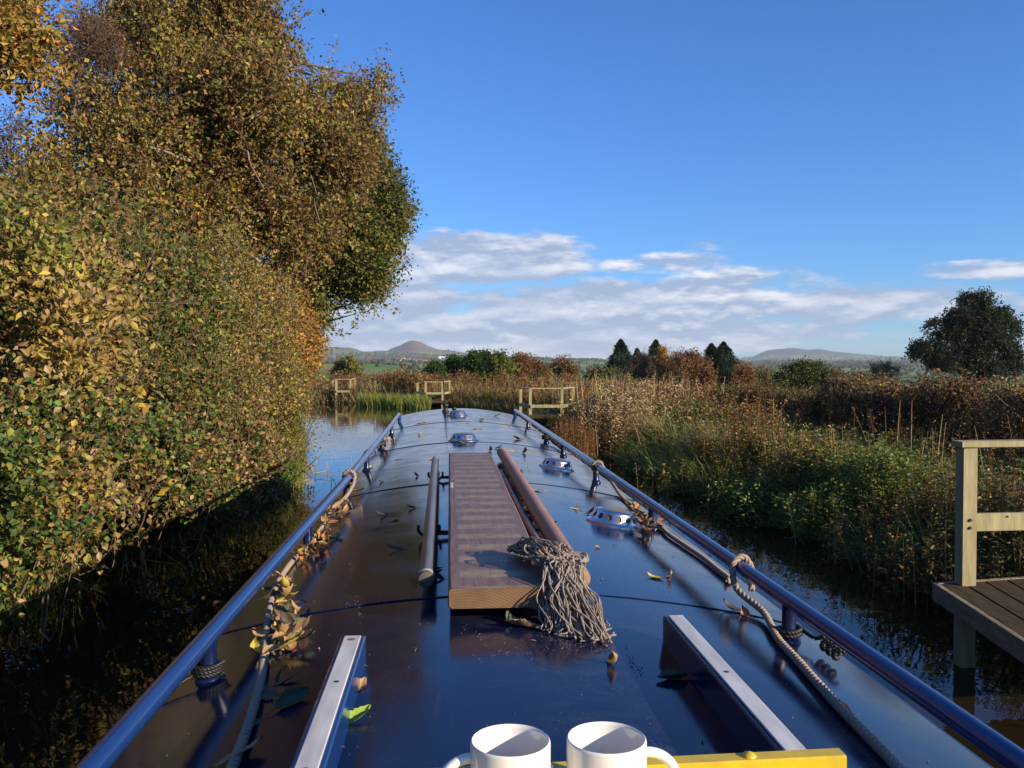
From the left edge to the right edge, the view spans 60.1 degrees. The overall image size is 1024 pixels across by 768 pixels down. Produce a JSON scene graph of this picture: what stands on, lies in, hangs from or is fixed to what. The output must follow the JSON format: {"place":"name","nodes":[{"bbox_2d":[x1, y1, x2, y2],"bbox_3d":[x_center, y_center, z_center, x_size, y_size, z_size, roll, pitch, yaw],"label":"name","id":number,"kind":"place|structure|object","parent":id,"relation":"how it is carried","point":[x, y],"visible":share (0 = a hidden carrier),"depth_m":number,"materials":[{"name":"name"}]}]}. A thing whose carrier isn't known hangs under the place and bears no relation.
{"place":"outdoors","nodes":[
{"label":"outdoors","id":0,"kind":"place"},
{"bbox_2d":[0,402,1023,767],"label":"water","id":1,"kind":"structure","parent":0,"point":[116,656],"depth_m":7.47,"materials":[{"name":"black liquid"}]},
{"bbox_2d":[78,454,351,578],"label":"broken reeds","id":2,"kind":"object","parent":1,"relation":"in","point":[142,555],"visible":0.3,"depth_m":10.36,"materials":[{"name":"brown"}]},
{"bbox_2d":[354,391,433,409],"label":"rush bed","id":3,"kind":"object","parent":1,"relation":"in","point":[403,401],"visible":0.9,"depth_m":42.39,"materials":[{"name":"green plant"}]},
{"bbox_2d":[416,381,452,407],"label":"fishing platform","id":4,"kind":"structure","parent":1,"relation":"in","point":[441,400],"depth_m":42.45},
{"bbox_2d":[15,421,1000,759],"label":"floating leaves","id":5,"kind":"object","parent":1,"relation":"on","point":[231,573],"visible":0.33,"depth_m":6.80,"materials":[{"name":"brown plant"}]},
{"bbox_2d":[517,387,574,424],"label":"fishing platform","id":6,"kind":"structure","parent":1,"relation":"in","point":[531,414],"depth_m":30.77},
{"bbox_2d":[74,377,1023,767],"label":"narrowboat","id":7,"kind":"object","parent":1,"relation":"on","point":[444,691],"visible":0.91,"depth_m":1.97,"materials":[{"name":"blue paint"}]},
{"bbox_2d":[119,659,225,718],"bbox_3d":[-0.764,0.707,1.956,0.074,0.139,0.289,1,2,36],"label":"black cord","id":8,"kind":"object","parent":7,"relation":"attached to","point":[198,671],"visible":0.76,"depth_m":2.01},
{"bbox_2d":[205,736,262,767],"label":"fallen leaf","id":9,"kind":"object","parent":7,"relation":"on","point":[225,759],"visible":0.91,"depth_m":1.53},
{"bbox_2d":[250,637,259,652],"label":"fallen leaf","id":10,"kind":"object","parent":7,"relation":"on","point":[254,645],"visible":0.85,"depth_m":2.16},
{"bbox_2d":[261,683,277,701],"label":"fallen leaf","id":11,"kind":"object","parent":7,"relation":"on","point":[269,693],"visible":0.84,"depth_m":1.85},
{"bbox_2d":[259,588,283,599],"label":"fallen leaf","id":12,"kind":"object","parent":7,"relation":"on","point":[271,593],"visible":1,"depth_m":2.68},
{"bbox_2d":[275,635,287,641],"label":"fallen leaf","id":13,"kind":"object","parent":7,"relation":"on","point":[283,639],"visible":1,"depth_m":2.14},
{"bbox_2d":[286,629,314,642],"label":"fallen leaf","id":14,"kind":"object","parent":13,"relation":"on","point":[307,633],"visible":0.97,"depth_m":2.14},
{"bbox_2d":[268,623,296,635],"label":"fallen leaf","id":15,"kind":"object","parent":7,"relation":"on","point":[288,629],"visible":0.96,"depth_m":2.21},
{"bbox_2d":[280,610,293,624],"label":"fallen leaf","id":16,"kind":"object","parent":7,"relation":"on","point":[286,617],"visible":0.71,"depth_m":2.31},
{"bbox_2d":[265,686,309,715],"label":"fallen leaf","id":17,"kind":"object","parent":7,"relation":"on","point":[291,696],"visible":1,"depth_m":1.79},
{"bbox_2d":[226,469,356,767],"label":"mooring rope","id":18,"kind":"object","parent":7,"relation":"attached to","point":[241,744],"visible":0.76,"depth_m":1.93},
{"bbox_2d":[269,630,303,652],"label":"fallen leaf","id":19,"kind":"object","parent":18,"relation":"on","point":[293,637],"visible":0.93,"depth_m":2.14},
{"bbox_2d":[292,615,310,631],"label":"fallen leaf","id":20,"kind":"object","parent":7,"relation":"on","point":[304,622],"visible":0.79,"depth_m":2.28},
{"bbox_2d":[349,704,370,722],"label":"fallen leaf","id":21,"kind":"object","parent":7,"relation":"on","point":[357,713],"visible":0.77,"depth_m":1.66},
{"bbox_2d":[418,456,438,586],"bbox_3d":[-0.362,0.511,4.038,0.047,0.060,3.180,0,1,-4],"label":"boat pole","id":22,"kind":"object","parent":7,"relation":"on","point":[426,575],"visible":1,"depth_m":3.03,"materials":[{"name":"grey"}]},
{"bbox_2d":[443,724,550,767],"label":"mug","id":23,"kind":"object","parent":7,"relation":"on","point":[510,746],"visible":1,"depth_m":0.91,"materials":[{"name":"white"}]},
{"bbox_2d":[448,453,549,608],"bbox_3d":[-0.145,0.499,3.900,0.268,0.054,3.348,0,1,-4],"label":"gang plank","id":24,"kind":"object","parent":7,"relation":"on","point":[486,529],"visible":0.88,"depth_m":2.78,"materials":[{"name":"brown"}]},
{"bbox_2d":[504,618,537,626],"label":"fallen leaf","id":25,"kind":"object","parent":7,"relation":"on","point":[524,622],"visible":0.96,"depth_m":2.16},
{"bbox_2d":[497,447,589,588],"bbox_3d":[0.058,0.501,4.213,0.071,0.073,3.550,0,1,-4],"label":"boat pole","id":26,"kind":"object","parent":7,"relation":"on","point":[548,528],"visible":0.74,"depth_m":3.55,"materials":[{"name":"brown"}]},
{"bbox_2d":[166,421,928,765],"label":"roof crumbs","id":27,"kind":"object","parent":7,"relation":"on","point":[532,639],"visible":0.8,"depth_m":2.04,"materials":[{"name":"brown"}]},
{"bbox_2d":[499,469,615,644],"bbox_3d":[0.032,0.489,3.553,0.225,0.173,3.041,0,1,-4],"label":"string mop","id":28,"kind":"object","parent":7,"relation":"on","point":[565,610],"visible":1,"depth_m":2.22,"materials":[{"name":"grey"}]},
{"bbox_2d":[607,650,617,663],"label":"fallen leaf","id":29,"kind":"object","parent":7,"relation":"on","point":[612,657],"visible":0.99,"depth_m":1.91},
{"bbox_2d":[566,721,678,767],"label":"mug","id":30,"kind":"object","parent":7,"relation":"on","point":[602,744],"visible":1,"depth_m":0.91,"materials":[{"name":"white"}]},
{"bbox_2d":[591,460,730,583],"bbox_3d":[0.639,0.568,4.178,0.093,0.158,2.465,0,1,-6],"label":"mooring rope","id":31,"kind":"object","parent":7,"relation":"on","point":[715,567],"visible":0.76,"depth_m":3.58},
{"bbox_2d":[657,669,688,678],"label":"fallen leaf","id":32,"kind":"object","parent":7,"relation":"on","point":[668,673],"visible":0.96,"depth_m":1.86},
{"bbox_2d":[723,598,750,611],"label":"fallen leaf","id":33,"kind":"object","parent":7,"relation":"on","point":[732,607],"visible":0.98,"depth_m":2.58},
{"bbox_2d":[741,604,753,617],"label":"fallen leaf","id":34,"kind":"object","parent":7,"relation":"on","point":[745,611],"visible":1,"depth_m":2.53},
{"bbox_2d":[775,624,846,660],"bbox_3d":[0.774,0.662,2.274,0.072,0.044,0.234,-1,2,-30],"label":"black cord","id":35,"kind":"object","parent":7,"relation":"attached to","point":[799,631],"visible":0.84,"depth_m":2.27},
{"bbox_2d":[729,554,904,767],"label":"mooring rope","id":36,"kind":"object","parent":7,"relation":"on","point":[884,753],"visible":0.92,"depth_m":1.96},
{"bbox_2d":[538,410,615,461],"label":"willowherb clump","id":37,"kind":"object","parent":1,"relation":"on","point":[573,439],"visible":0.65,"depth_m":19.52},
{"bbox_2d":[558,380,681,458],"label":"willowherb clump","id":38,"kind":"object","parent":1,"relation":"on","point":[608,410],"visible":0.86,"depth_m":20.32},
{"bbox_2d":[632,443,664,485],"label":"iris plant","id":39,"kind":"object","parent":1,"relation":"on","point":[653,466],"visible":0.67,"depth_m":15.44,"materials":[{"name":"green plant"}]},
{"bbox_2d":[586,419,789,477],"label":"willowherb clump","id":40,"kind":"object","parent":1,"relation":"on","point":[639,455],"visible":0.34,"depth_m":17.26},
{"bbox_2d":[632,427,823,500],"bbox_3d":[3.555,1.256,14.614,2.987,1.125,2.613,0,1,-18],"label":"nettle clump","id":41,"kind":"object","parent":1,"relation":"on","point":[747,441],"visible":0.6,"depth_m":14.37,"materials":[{"name":"green plant"}]},
{"bbox_2d":[699,442,869,524],"bbox_3d":[3.826,1.339,12.562,2.598,1.057,2.624,0,1,-4],"label":"nettle clump","id":42,"kind":"object","parent":1,"relation":"on","point":[781,487],"visible":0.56,"depth_m":12.16,"materials":[{"name":"green plant"}]},
{"bbox_2d":[750,423,856,504],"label":"willowherb clump","id":43,"kind":"object","parent":1,"relation":"on","point":[786,460],"visible":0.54,"depth_m":12.68,"materials":[{"name":"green plant"}]},
{"bbox_2d":[649,417,1023,544],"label":"bank weeds","id":44,"kind":"object","parent":1,"relation":"on","point":[853,443],"visible":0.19,"depth_m":13.71,"materials":[{"name":"green plant"}]},
{"bbox_2d":[738,438,955,546],"bbox_3d":[4.226,1.285,11.010,2.575,1.241,2.282,1,2,42],"label":"nettle clump","id":45,"kind":"object","parent":1,"relation":"on","point":[857,470],"visible":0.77,"depth_m":10.72,"materials":[{"name":"green plant"}]},
{"bbox_2d":[870,510,936,592],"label":"iris plant","id":46,"kind":"object","parent":1,"relation":"on","point":[919,550],"visible":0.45,"depth_m":8.23,"materials":[{"name":"green plant"}]},
{"bbox_2d":[820,449,1023,587],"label":"nettle clump","id":47,"kind":"object","parent":1,"relation":"on","point":[931,494],"visible":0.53,"depth_m":9.27,"materials":[{"name":"green plant"}]},
{"bbox_2d":[857,467,1023,578],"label":"bank weeds","id":48,"kind":"object","parent":1,"relation":"on","point":[981,491],"visible":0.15,"depth_m":9.07,"materials":[{"name":"green plant"}]},
{"bbox_2d":[861,455,1023,613],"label":"nettle clump","id":49,"kind":"object","parent":1,"relation":"on","point":[999,553],"visible":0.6,"depth_m":7.95,"materials":[{"name":"green plant"}]},
{"bbox_2d":[0,364,1023,599],"bbox_3d":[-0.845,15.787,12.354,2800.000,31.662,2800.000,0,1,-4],"label":"ground","id":50,"kind":"structure","parent":0,"point":[369,368],"depth_m":47.40,"materials":[{"name":"green plant"}]},
{"bbox_2d":[0,0,102,142],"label":"yellow oak","id":51,"kind":"object","parent":50,"relation":"on","point":[25,38],"visible":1,"depth_m":12.08,"materials":[{"name":"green plant"}]},
{"bbox_2d":[0,0,163,175],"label":"bare thorn tree","id":52,"kind":"object","parent":50,"relation":"on","point":[88,41],"visible":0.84,"depth_m":16.18,"materials":[{"name":"brown plant"}]},
{"bbox_2d":[0,346,174,641],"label":"bramble bush","id":53,"kind":"object","parent":50,"relation":"on","point":[62,451],"visible":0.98,"depth_m":6.41,"materials":[{"name":"green plant"}]},
{"bbox_2d":[0,169,207,409],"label":"hawthorn bush","id":54,"kind":"object","parent":50,"relation":"on","point":[55,300],"visible":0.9,"depth_m":7.42,"materials":[{"name":"yellow plant"}]},
{"bbox_2d":[3,178,291,391],"bbox_3d":[-5.764,-0.670,12.206,5.008,4.580,6.664,0,1,-4],"label":"hazel bush","id":55,"kind":"object","parent":50,"relation":"on","point":[100,209],"visible":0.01,"depth_m":11.80,"materials":[{"name":"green plant"}]},
{"bbox_2d":[0,157,315,598],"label":"hedge undergrowth","id":56,"kind":"object","parent":50,"relation":"on","point":[104,221],"visible":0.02,"depth_m":11.83,"materials":[{"name":"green plant"}]},
{"bbox_2d":[0,419,325,645],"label":"bank grass","id":57,"kind":"structure","parent":50,"relation":"on","point":[152,537],"depth_m":9.88,"materials":[{"name":"green plant"}]},
{"bbox_2d":[69,198,285,484],"bbox_3d":[-3.987,-0.292,10.323,2.854,3.908,4.287,0,1,-4],"label":"hawthorn bush","id":58,"kind":"object","parent":50,"relation":"on","point":[181,338],"visible":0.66,"depth_m":10.14,"materials":[{"name":"green plant"}]},
{"bbox_2d":[76,382,323,566],"bbox_3d":[-3.549,0.947,9.559,2.837,2.178,4.537,0,1,-4],"label":"bramble bush","id":59,"kind":"object","parent":50,"relation":"on","point":[212,473],"visible":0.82,"depth_m":8.88,"materials":[{"name":"green plant"}]},
{"bbox_2d":[0,0,408,322],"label":"alder tree","id":60,"kind":"object","parent":50,"relation":"on","point":[223,124],"visible":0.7,"depth_m":17.30,"materials":[{"name":"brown plant"}]},
{"bbox_2d":[158,207,331,459],"bbox_3d":[-4.207,-0.552,14.108,2.727,4.254,5.704,0,1,-4],"label":"hazel bush","id":61,"kind":"object","parent":50,"relation":"on","point":[252,282],"visible":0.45,"depth_m":13.45,"materials":[{"name":"green plant"}]},
{"bbox_2d":[257,342,335,496],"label":"willow bush","id":62,"kind":"object","parent":50,"relation":"on","point":[288,439],"visible":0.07,"depth_m":15.20,"materials":[{"name":"green plant"}]},
{"bbox_2d":[258,259,338,388],"bbox_3d":[-6.113,-0.821,23.416,2.876,4.812,7.569,0,1,-4],"label":"field maple","id":63,"kind":"object","parent":50,"relation":"on","point":[314,341],"visible":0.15,"depth_m":22.79,"materials":[{"name":"yellow plant"}]},
{"bbox_2d":[332,378,355,402],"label":"fishing platform","id":64,"kind":"structure","parent":50,"relation":"on","point":[336,391],"depth_m":47.04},
{"bbox_2d":[262,122,427,343],"bbox_3d":[-5.502,-3.014,26.302,6.041,9.858,6.755,0,1,-4],"label":"oak tree","id":65,"kind":"object","parent":50,"relation":"on","point":[368,277],"visible":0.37,"depth_m":24.24,"materials":[{"name":"green plant"}]},
{"bbox_2d":[329,353,368,382],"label":"willow tree","id":66,"kind":"object","parent":50,"relation":"on","point":[347,363],"visible":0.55,"depth_m":70.53,"materials":[{"name":"green plant"}]},
{"bbox_2d":[420,359,448,379],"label":"yew tree","id":67,"kind":"object","parent":50,"relation":"on","point":[432,367],"visible":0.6,"depth_m":87.14,"materials":[{"name":"green plant"}]},
{"bbox_2d":[441,350,467,382],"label":"pine tree","id":68,"kind":"object","parent":50,"relation":"on","point":[450,361],"visible":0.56,"depth_m":93.81,"materials":[{"name":"green plant"}]},
{"bbox_2d":[454,347,491,384],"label":"pine tree","id":69,"kind":"object","parent":50,"relation":"on","point":[472,363],"visible":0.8,"depth_m":89.33,"materials":[{"name":"green plant"}]},
{"bbox_2d":[479,347,521,383],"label":"willow tree","id":70,"kind":"object","parent":50,"relation":"on","point":[497,361],"visible":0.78,"depth_m":51.60,"materials":[{"name":"green plant"}]},
{"bbox_2d":[510,349,556,381],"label":"hazel tree","id":71,"kind":"object","parent":50,"relation":"on","point":[528,365],"visible":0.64,"depth_m":69.30,"materials":[{"name":"brown plant"}]},
{"bbox_2d":[548,353,580,382],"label":"beech tree","id":72,"kind":"object","parent":50,"relation":"on","point":[562,365],"visible":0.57,"depth_m":83.68,"materials":[{"name":"brown plant"}]},
{"bbox_2d":[580,362,639,388],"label":"hawthorn tree","id":73,"kind":"object","parent":50,"relation":"on","point":[605,373],"visible":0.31,"depth_m":88.31,"materials":[{"name":"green plant"}]},
{"bbox_2d":[508,369,725,414],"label":"reed plumes","id":74,"kind":"object","parent":50,"relation":"on","point":[596,385],"visible":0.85,"depth_m":33.56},
{"bbox_2d":[603,339,633,374],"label":"fir tree","id":75,"kind":"object","parent":50,"relation":"on","point":[621,349],"visible":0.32,"depth_m":105.63,"materials":[{"name":"green plant"}]},
{"bbox_2d":[620,345,655,384],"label":"ash tree","id":76,"kind":"object","parent":50,"relation":"on","point":[638,368],"visible":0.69,"depth_m":98.86,"materials":[{"name":"brown plant"}]},
{"bbox_2d":[596,434,682,471],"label":"grass tussock","id":77,"kind":"object","parent":50,"relation":"on","point":[621,458],"depth_m":17.66,"materials":[{"name":"green plant"}]},
{"bbox_2d":[602,405,684,454],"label":"grass tussock","id":78,"kind":"object","parent":50,"relation":"on","point":[651,432],"depth_m":19.67,"materials":[{"name":"green plant"}]},
{"bbox_2d":[546,396,770,453],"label":"bank weeds","id":79,"kind":"object","parent":50,"relation":"on","point":[679,426],"visible":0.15,"depth_m":20.48,"materials":[{"name":"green plant"}]},
{"bbox_2d":[646,344,674,385],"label":"birch tree","id":80,"kind":"object","parent":50,"relation":"on","point":[660,370],"visible":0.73,"depth_m":97.10,"materials":[{"name":"orange plant"}]},
{"bbox_2d":[605,433,716,485],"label":"grass tussock","id":81,"kind":"object","parent":50,"relation":"on","point":[668,464],"depth_m":15.88,"materials":[{"name":"green plant"}]},
{"bbox_2d":[647,339,674,389],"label":"fir tree","id":82,"kind":"object","parent":50,"relation":"on","point":[652,349],"visible":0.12,"depth_m":109.01,"materials":[{"name":"green plant"}]},
{"bbox_2d":[309,363,1014,415],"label":"bracken","id":83,"kind":"object","parent":50,"relation":"on","point":[395,378],"visible":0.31,"depth_m":44.72,"materials":[{"name":"brown plant"}]},
{"bbox_2d":[306,378,1023,663],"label":"bank grass","id":84,"kind":"structure","parent":50,"relation":"on","point":[457,392],"depth_m":21.58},
{"bbox_2d":[662,346,721,395],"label":"beech tree","id":85,"kind":"object","parent":50,"relation":"on","point":[690,365],"visible":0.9,"depth_m":92.67,"materials":[{"name":"brown plant"}]},
{"bbox_2d":[646,417,743,463],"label":"grass tussock","id":86,"kind":"object","parent":50,"relation":"on","point":[698,438],"depth_m":16.53,"materials":[{"name":"green plant"}]},
{"bbox_2d":[653,430,761,500],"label":"grass tussock","id":87,"kind":"object","parent":50,"relation":"on","point":[703,486],"depth_m":14.15,"materials":[{"name":"green plant"}]},
{"bbox_2d":[690,342,731,395],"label":"fir tree","id":88,"kind":"object","parent":50,"relation":"on","point":[710,351],"visible":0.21,"depth_m":105.40,"materials":[{"name":"green plant"}]},
{"bbox_2d":[702,341,743,389],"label":"fir tree","id":89,"kind":"object","parent":50,"relation":"on","point":[723,349],"visible":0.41,"depth_m":103.17,"materials":[{"name":"green plant"}]},
{"bbox_2d":[728,360,760,387],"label":"hazel tree","id":90,"kind":"object","parent":50,"relation":"on","point":[742,372],"visible":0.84,"depth_m":71.10,"materials":[{"name":"brown plant"}]},
{"bbox_2d":[674,448,814,519],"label":"grass tussock","id":91,"kind":"object","parent":50,"relation":"on","point":[739,478],"depth_m":12.92,"materials":[{"name":"green plant"}]},
{"bbox_2d":[694,377,802,475],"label":"willowherb clump","id":92,"kind":"object","parent":50,"relation":"on","point":[755,418],"visible":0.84,"depth_m":14.99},
{"bbox_2d":[753,364,774,388],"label":"beech tree","id":93,"kind":"object","parent":50,"relation":"on","point":[764,374],"visible":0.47,"depth_m":132.27,"materials":[{"name":"green plant"}]},
{"bbox_2d":[708,375,835,425],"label":"hedge","id":94,"kind":"object","parent":50,"relation":"on","point":[798,400],"visible":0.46,"depth_m":25.73,"materials":[{"name":"brown plant"}]},
{"bbox_2d":[769,355,848,393],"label":"oak tree","id":95,"kind":"object","parent":50,"relation":"on","point":[806,371],"visible":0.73,"depth_m":76.38,"materials":[{"name":"green plant"}]},
{"bbox_2d":[738,463,892,545],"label":"grass tussock","id":96,"kind":"object","parent":50,"relation":"on","point":[783,515],"depth_m":10.79,"materials":[{"name":"green plant"}]},
{"bbox_2d":[625,380,1022,499],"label":"bank scrub","id":97,"kind":"object","parent":50,"relation":"on","point":[706,408],"visible":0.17,"depth_m":20.78,"materials":[{"name":"brown plant"}]},
{"bbox_2d":[825,368,891,387],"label":"hawthorn tree","id":98,"kind":"object","parent":50,"relation":"on","point":[866,376],"visible":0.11,"depth_m":61.70,"materials":[{"name":"green plant"}]},
{"bbox_2d":[803,499,942,575],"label":"grass tussock","id":99,"kind":"object","parent":50,"relation":"on","point":[847,557],"depth_m":9.30,"materials":[{"name":"green plant"}]},
{"bbox_2d":[856,357,905,381],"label":"ash tree","id":100,"kind":"object","parent":50,"relation":"on","point":[886,368],"visible":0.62,"depth_m":92.81,"materials":[{"name":"green plant"}]},
{"bbox_2d":[784,402,1023,466],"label":"bare stalks","id":101,"kind":"object","parent":50,"relation":"on","point":[898,431],"visible":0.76,"depth_m":13.52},
{"bbox_2d":[802,365,1015,451],"bbox_3d":[8.616,0.673,19.855,2.494,2.334,7.746,0,1,4],"label":"hedge","id":102,"kind":"object","parent":50,"relation":"on","point":[919,402],"visible":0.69,"depth_m":19.36,"materials":[{"name":"brown plant"}]},
{"bbox_2d":[807,411,1023,496],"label":"bare stalks","id":103,"kind":"object","parent":50,"relation":"on","point":[954,447],"visible":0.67,"depth_m":11.90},
{"bbox_2d":[901,286,1023,389],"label":"oak tree","id":104,"kind":"object","parent":50,"relation":"on","point":[978,323],"visible":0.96,"depth_m":87.68,"materials":[{"name":"green plant"}]},
{"bbox_2d":[927,369,1023,463],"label":"hedge","id":105,"kind":"object","parent":50,"relation":"on","point":[996,409],"visible":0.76,"depth_m":15.34,"materials":[{"name":"brown plant"}]},
{"bbox_2d":[932,439,1023,667],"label":"fishing platform","id":106,"kind":"structure","parent":50,"relation":"on","point":[992,610],"depth_m":6.21,"materials":[{"name":"beige wood"}]},
{"bbox_2d":[0,0,1023,371],"label":"sky","id":107,"kind":"structure","parent":0,"point":[755,177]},
{"bbox_2d":[322,341,1023,378],"bbox_3d":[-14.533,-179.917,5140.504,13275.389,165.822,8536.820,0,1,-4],"label":"valley terrain","id":108,"kind":"structure","parent":0,"point":[421,347],"depth_m":5327.54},
{"bbox_2d":[312,351,1023,390],"bbox_3d":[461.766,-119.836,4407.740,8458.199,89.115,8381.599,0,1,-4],"label":"woodland","id":109,"kind":"object","parent":108,"relation":"on","point":[378,358],"visible":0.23,"depth_m":2593.33,"materials":[{"name":"green plant"}]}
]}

